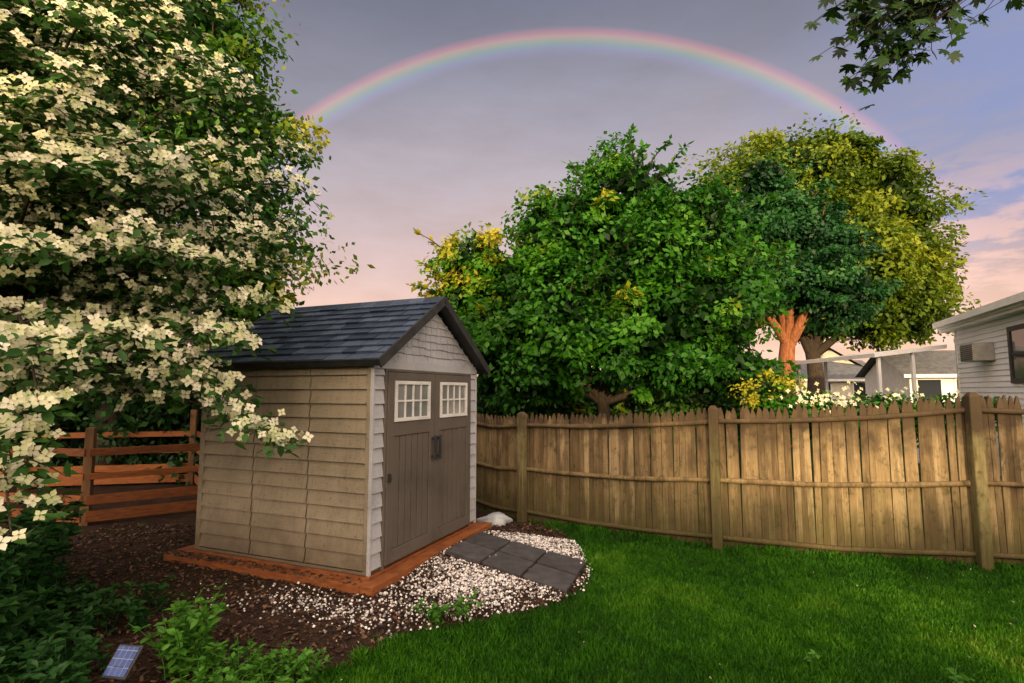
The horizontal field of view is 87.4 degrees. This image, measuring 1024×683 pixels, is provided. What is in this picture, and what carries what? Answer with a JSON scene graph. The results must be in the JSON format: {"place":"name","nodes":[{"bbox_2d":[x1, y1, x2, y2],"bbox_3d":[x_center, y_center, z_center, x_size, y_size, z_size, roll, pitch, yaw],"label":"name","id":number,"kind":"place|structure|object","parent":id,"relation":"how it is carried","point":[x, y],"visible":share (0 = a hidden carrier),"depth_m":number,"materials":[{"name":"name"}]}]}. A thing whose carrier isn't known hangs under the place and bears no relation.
{"place":"outdoors","nodes":[
{"label":"outdoors","id":0,"kind":"place"},
{"bbox_2d":[1,401,1023,682],"bbox_3d":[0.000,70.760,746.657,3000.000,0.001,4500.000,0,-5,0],"label":"ground","id":1,"kind":"structure","parent":0,"point":[651,575],"depth_m":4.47,"materials":[{"name":"green plant"}]},
{"bbox_2d":[6,312,210,486],"bbox_3d":[-8.430,0.923,10.566,12.845,4.644,4.164,1,-5,-12],"label":"hedge","id":2,"kind":"object","parent":1,"relation":"on","point":[147,420],"visible":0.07,"depth_m":10.12,"materials":[{"name":"green plant"}]},
{"bbox_2d":[0,466,591,682],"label":"mulch bed","id":3,"kind":"object","parent":1,"relation":"on","point":[187,517],"visible":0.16,"depth_m":4.56,"materials":[{"name":"brown wood"}]},
{"bbox_2d":[0,483,88,654],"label":"dark shrub","id":4,"kind":"object","parent":3,"relation":"on","point":[46,541],"visible":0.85,"depth_m":4.15,"materials":[{"name":"green plant"}]},
{"bbox_2d":[0,562,174,682],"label":"groundcover","id":5,"kind":"object","parent":3,"relation":"on","point":[53,660],"visible":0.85,"depth_m":3.60,"materials":[{"name":"green plant"}]},
{"bbox_2d":[0,410,200,525],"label":"garden rail fence","id":6,"kind":"object","parent":3,"relation":"on","point":[88,478],"visible":0.56,"depth_m":7.36,"materials":[{"name":"brown wood"}]},
{"bbox_2d":[101,644,143,682],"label":"solar light","id":7,"kind":"object","parent":3,"relation":"on","point":[122,662],"visible":1,"depth_m":3.07,"materials":[{"name":"plastic"}]},
{"bbox_2d":[0,0,334,550],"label":"dogwood tree","id":8,"kind":"object","parent":3,"relation":"on","point":[55,348],"visible":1,"depth_m":3.99,"materials":[{"name":"white plant"}]},
{"bbox_2d":[128,579,229,682],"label":"leafy plant","id":9,"kind":"object","parent":3,"relation":"on","point":[175,641],"visible":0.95,"depth_m":3.30,"materials":[{"name":"green plant"}]},
{"bbox_2d":[10,0,375,486],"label":"tall tree","id":10,"kind":"object","parent":3,"relation":"on","point":[232,36],"visible":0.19,"depth_m":9.77,"materials":[{"name":"green plant"}]},
{"bbox_2d":[166,636,333,682],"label":"leafy plant","id":11,"kind":"object","parent":3,"relation":"on","point":[267,665],"visible":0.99,"depth_m":3.18,"materials":[{"name":"green plant"}]},
{"bbox_2d":[163,296,491,596],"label":"garden shed","id":12,"kind":"structure","parent":3,"relation":"on","point":[372,487],"depth_m":5.29,"materials":[{"name":"beige plastic"}]},
{"bbox_2d":[384,372,434,565],"bbox_3d":[-1.023,1.209,5.390,0.050,1.775,0.851,-2,-6,22],"label":"door leaf","id":13,"kind":"structure","parent":12,"relation":"in","point":[409,496],"depth_m":5.31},
{"bbox_2d":[394,381,430,421],"bbox_3d":[-1.004,0.601,5.439,0.033,0.395,0.641,-2,-6,22],"label":"window frame","id":14,"kind":"structure","parent":12,"relation":"in","point":[396,419],"depth_m":5.42,"materials":[{"name":"white plastic"}]},
{"bbox_2d":[398,384,427,417],"bbox_3d":[-1.013,0.601,5.442,0.012,0.335,0.581,-2,-6,22],"label":"window glass","id":15,"kind":"structure","parent":12,"relation":"in","point":[401,387],"depth_m":5.42,"materials":[{"name":"grey glass"}]},
{"bbox_2d":[433,375,470,540],"bbox_3d":[-0.696,1.282,6.181,0.050,1.775,0.851,-2,-6,22],"label":"door leaf","id":16,"kind":"structure","parent":12,"relation":"in","point":[451,501],"depth_m":6.13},
{"bbox_2d":[442,385,464,413],"bbox_3d":[-0.686,0.674,6.233,0.012,0.335,0.581,-2,-6,22],"label":"window glass","id":17,"kind":"structure","parent":12,"relation":"in","point":[462,405],"depth_m":6.22,"materials":[{"name":"grey glass"}]},
{"bbox_2d":[440,382,467,417],"bbox_3d":[-0.678,0.674,6.230,0.033,0.395,0.641,-2,-6,22],"label":"window frame","id":18,"kind":"structure","parent":12,"relation":"in","point":[454,414],"depth_m":6.21,"materials":[{"name":"white plastic"}]},
{"bbox_2d":[177,530,592,638],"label":"gravel","id":19,"kind":"structure","parent":3,"relation":"on","point":[500,577],"depth_m":4.65,"materials":[{"name":"white gravel"}]},
{"bbox_2d":[407,589,487,626],"bbox_3d":[-0.497,2.038,4.075,0.611,0.185,0.288,2,-6,-20],"label":"weed plant","id":20,"kind":"object","parent":3,"relation":"on","point":[440,612],"visible":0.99,"depth_m":4.06,"materials":[{"name":"green plant"}]},
{"bbox_2d":[476,512,512,525],"bbox_3d":[-0.234,2.347,7.013,0.375,0.208,0.372,5,-7,-44],"label":"rock","id":21,"kind":"object","parent":3,"relation":"on","point":[496,518],"visible":0.67,"depth_m":6.93,"materials":[{"name":"white stone"}]},
{"bbox_2d":[446,532,585,593],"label":"paver ramp","id":22,"kind":"structure","parent":3,"relation":"on","point":[554,570],"depth_m":5.31,"materials":[{"name":"grey stone"}]},
{"bbox_2d":[319,568,1013,676],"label":"fallen petals","id":23,"kind":"object","parent":3,"relation":"on","point":[584,641],"visible":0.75,"depth_m":4.08,"materials":[{"name":"plant"}]},
{"bbox_2d":[405,123,807,464],"bbox_3d":[2.056,-1.233,12.936,9.800,8.388,5.463,-1,-5,9],"label":"deciduous tree","id":24,"kind":"object","parent":1,"relation":"on","point":[642,277],"visible":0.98,"depth_m":11.85,"materials":[{"name":"green plant"}]},
{"bbox_2d":[477,368,805,457],"bbox_3d":[1.004,2.013,14.802,14.154,3.174,3.903,0,-5,0],"label":"hedge","id":25,"kind":"object","parent":1,"relation":"on","point":[677,402],"visible":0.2,"depth_m":14.28,"materials":[{"name":"green plant"}]},
{"bbox_2d":[476,392,1023,571],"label":"wooden fence","id":26,"kind":"object","parent":1,"relation":"on","point":[563,485],"visible":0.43,"depth_m":5.80,"materials":[{"name":"brown wood"}]},
{"bbox_2d":[739,381,855,409],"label":"walls","id":27,"kind":"structure","parent":1,"relation":"on","point":[836,387],"depth_m":36.34,"materials":[{"name":"beige paint"}]},
{"bbox_2d":[763,360,865,378],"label":"roof","id":28,"kind":"structure","parent":27,"relation":"on","point":[837,370],"depth_m":37.65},
{"bbox_2d":[796,379,864,380],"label":"fascia","id":29,"kind":"structure","parent":28,"relation":"attached to","point":[842,379],"depth_m":35.94,"materials":[{"name":"white paint"}]},
{"bbox_2d":[820,349,852,363],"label":"walls","id":30,"kind":"structure","parent":28,"relation":"on","point":[829,353],"depth_m":39.18,"materials":[{"name":"beige paint"}]},
{"bbox_2d":[823,348,860,364],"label":"roof","id":31,"kind":"structure","parent":30,"relation":"on","point":[838,353],"depth_m":39.26,"materials":[{"name":"grey"}]},
{"bbox_2d":[828,381,864,401],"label":"window frames","id":32,"kind":"structure","parent":27,"relation":"attached to","point":[830,382],"depth_m":36.25,"materials":[{"name":"white paint"}]},
{"bbox_2d":[825,383,865,400],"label":"windows","id":33,"kind":"structure","parent":32,"relation":"attached to","point":[858,386],"depth_m":36.17,"materials":[{"name":"grey glass"}]},
{"bbox_2d":[715,146,908,446],"bbox_3d":[8.937,-1.352,17.296,5.889,9.494,5.504,3,-6,-31],"label":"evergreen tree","id":34,"kind":"object","parent":1,"relation":"on","point":[831,278],"visible":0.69,"depth_m":16.48,"materials":[{"name":"green plant"}]},
{"bbox_2d":[680,107,986,402],"bbox_3d":[15.976,-3.772,28.063,14.983,16.381,11.658,2,-6,-20],"label":"maple tree","id":35,"kind":"object","parent":1,"relation":"on","point":[901,211],"visible":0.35,"depth_m":25.94,"materials":[{"name":"green plant"}]},
{"bbox_2d":[727,368,1007,453],"bbox_3d":[6.598,1.575,10.078,4.722,2.231,1.922,-2,-6,19],"label":"flowering shrub","id":36,"kind":"object","parent":1,"relation":"on","point":[760,395],"visible":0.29,"depth_m":10.33,"materials":[{"name":"green plant"}]},
{"bbox_2d":[769,380,964,413],"bbox_3d":[6.330,1.006,9.673,3.847,0.628,1.216,0,-5,0],"label":"shrub blossom","id":37,"kind":"object","parent":36,"relation":"attached to","point":[844,403],"visible":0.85,"depth_m":9.63,"materials":[{"name":"plant"}]},
{"bbox_2d":[794,344,946,462],"bbox_3d":[9.850,1.698,15.108,1.800,2.900,4.000,0,-5,0],"label":"patio cover","id":38,"kind":"object","parent":1,"relation":"on","point":[878,355],"visible":0.5,"depth_m":13.29,"materials":[{"name":"white paint"}]},
{"bbox_2d":[803,648,974,682],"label":"weed plant","id":39,"kind":"object","parent":1,"relation":"on","point":[961,678],"visible":1,"depth_m":3.19,"materials":[{"name":"green plant"}]},
{"bbox_2d":[804,0,1023,110],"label":"maple tree","id":40,"kind":"object","parent":1,"relation":"on","point":[867,19],"visible":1,"depth_m":3.84,"materials":[{"name":"green plant"}]},
{"bbox_2d":[957,313,1023,474],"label":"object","id":41,"kind":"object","parent":1,"relation":"on","point":[989,365],"depth_m":11.37,"materials":[{"name":"plastic"}]},
{"bbox_2d":[954,331,999,468],"bbox_3d":[9.166,0.896,8.914,0.100,3.057,9.020,-2,-6,23],"label":"corner board","id":42,"kind":"object","parent":41,"relation":"attached to","point":[957,364],"visible":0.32,"depth_m":13.06,"materials":[{"name":"white paint"}]},
{"bbox_2d":[932,291,1023,332],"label":"eave gutter","id":43,"kind":"object","parent":41,"relation":"on","point":[1012,305],"visible":1,"depth_m":10.97,"materials":[{"name":"white paint"}]},
{"bbox_2d":[956,313,1023,452],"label":"siding","id":44,"kind":"object","parent":41,"relation":"attached to","point":[980,381],"visible":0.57,"depth_m":11.30,"materials":[{"name":"plastic"}]},
{"bbox_2d":[960,342,994,361],"bbox_3d":[10.014,0.234,11.548,0.361,0.380,0.700,-2,-6,23],"label":"air conditioner","id":45,"kind":"object","parent":44,"relation":"attached to","point":[982,351],"visible":0.99,"depth_m":11.26,"materials":[{"name":"metal"}]},
{"bbox_2d":[960,344,972,360],"bbox_3d":[9.842,0.243,11.620,0.012,0.314,0.640,-2,-6,23],"label":"ac grille","id":46,"kind":"object","parent":45,"relation":"attached to","point":[966,353],"visible":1,"depth_m":11.59,"materials":[{"name":"plastic"}]},
{"bbox_2d":[1006,323,1023,382],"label":"window frame","id":47,"kind":"object","parent":44,"relation":"attached to","point":[1010,353],"visible":1,"depth_m":10.40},
{"bbox_2d":[1010,328,1023,378],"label":"window","id":48,"kind":"structure","parent":47,"relation":"in","point":[1017,340],"depth_m":10.19,"materials":[{"name":"glass"}]},
{"bbox_2d":[142,0,1023,376],"label":"sky","id":49,"kind":"structure","parent":0,"point":[435,113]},
{"bbox_2d":[865,356,956,402],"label":"walls","id":50,"kind":"structure","parent":0,"point":[892,376],"depth_m":28.19,"materials":[{"name":"white paint"}]},
{"bbox_2d":[855,350,956,376],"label":"roof","id":51,"kind":"structure","parent":50,"relation":"on","point":[936,362],"depth_m":27.45,"materials":[{"name":"grey"}]},
{"bbox_2d":[903,374,956,377],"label":"fascia","id":52,"kind":"structure","parent":51,"relation":"attached to","point":[928,375],"depth_m":25.86,"materials":[{"name":"white paint"}]},
{"bbox_2d":[916,378,957,401],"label":"window frames","id":53,"kind":"structure","parent":50,"relation":"attached to","point":[955,384],"depth_m":26.09,"materials":[{"name":"white paint"}]},
{"bbox_2d":[917,380,957,400],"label":"windows","id":54,"kind":"structure","parent":53,"relation":"attached to","point":[926,388],"depth_m":26.18,"materials":[{"name":"grey glass"}]}
]}

